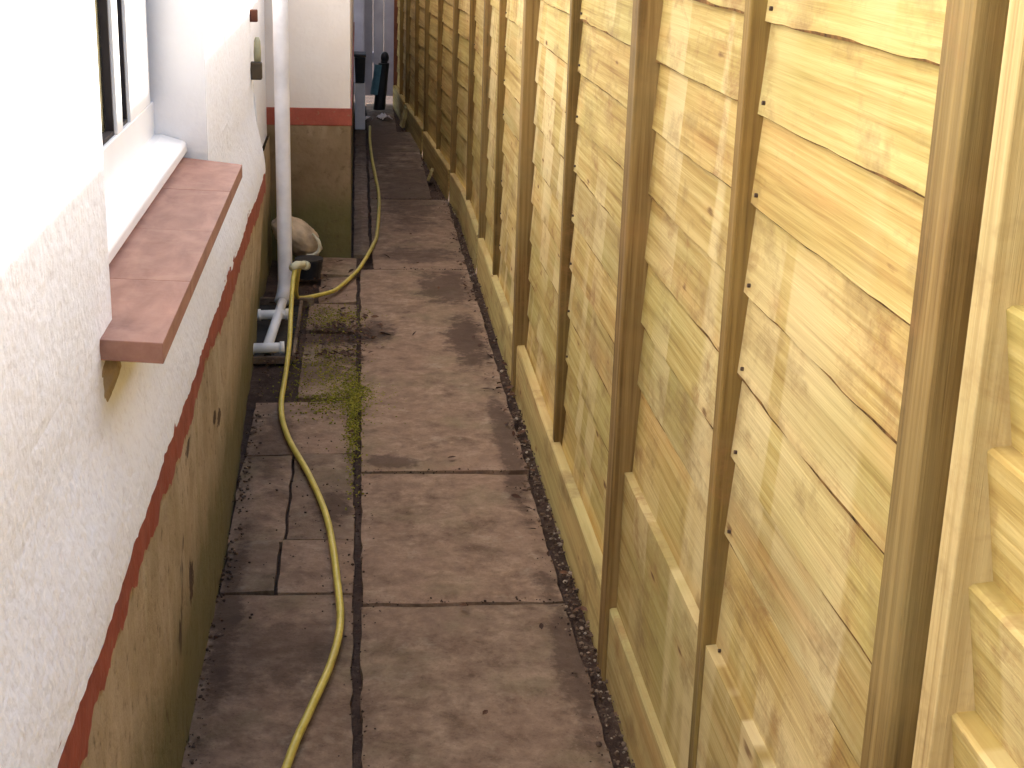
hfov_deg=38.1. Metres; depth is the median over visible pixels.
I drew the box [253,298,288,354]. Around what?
waste pipe
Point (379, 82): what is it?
golf bag
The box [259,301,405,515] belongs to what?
moss
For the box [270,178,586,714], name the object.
leaf litter
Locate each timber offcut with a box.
[400,106,406,127]
[427,168,433,180]
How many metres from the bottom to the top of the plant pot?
0.094 m
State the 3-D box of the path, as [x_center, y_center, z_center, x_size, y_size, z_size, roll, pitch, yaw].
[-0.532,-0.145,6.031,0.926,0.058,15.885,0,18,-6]
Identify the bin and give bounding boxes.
[354,51,365,129]
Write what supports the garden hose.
on the path
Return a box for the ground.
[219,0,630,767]
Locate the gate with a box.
[353,0,393,95]
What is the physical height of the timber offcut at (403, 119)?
0.162 m
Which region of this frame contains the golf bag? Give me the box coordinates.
[370,52,388,109]
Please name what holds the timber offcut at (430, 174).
on the ground
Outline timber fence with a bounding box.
[393,0,1023,767]
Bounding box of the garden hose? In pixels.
[278,125,380,767]
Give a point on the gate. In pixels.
(368, 42)
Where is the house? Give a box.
[0,0,354,767]
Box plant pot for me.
[295,255,322,279]
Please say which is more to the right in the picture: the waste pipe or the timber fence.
the timber fence
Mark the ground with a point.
(271, 380)
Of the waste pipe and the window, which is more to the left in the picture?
the window
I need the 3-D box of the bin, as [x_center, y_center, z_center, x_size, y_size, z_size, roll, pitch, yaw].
[-1.198,-2.314,11.696,0.094,0.585,0.240,0,18,-6]
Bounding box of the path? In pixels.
[181,103,612,767]
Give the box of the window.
[94,0,241,401]
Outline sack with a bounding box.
[271,216,322,255]
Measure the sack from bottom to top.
0.210 m
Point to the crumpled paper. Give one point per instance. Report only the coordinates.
(382, 116)
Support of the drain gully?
on the ground
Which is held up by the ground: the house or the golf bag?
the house
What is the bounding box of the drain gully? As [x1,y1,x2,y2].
[253,297,313,364]
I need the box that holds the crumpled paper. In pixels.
[377,113,391,119]

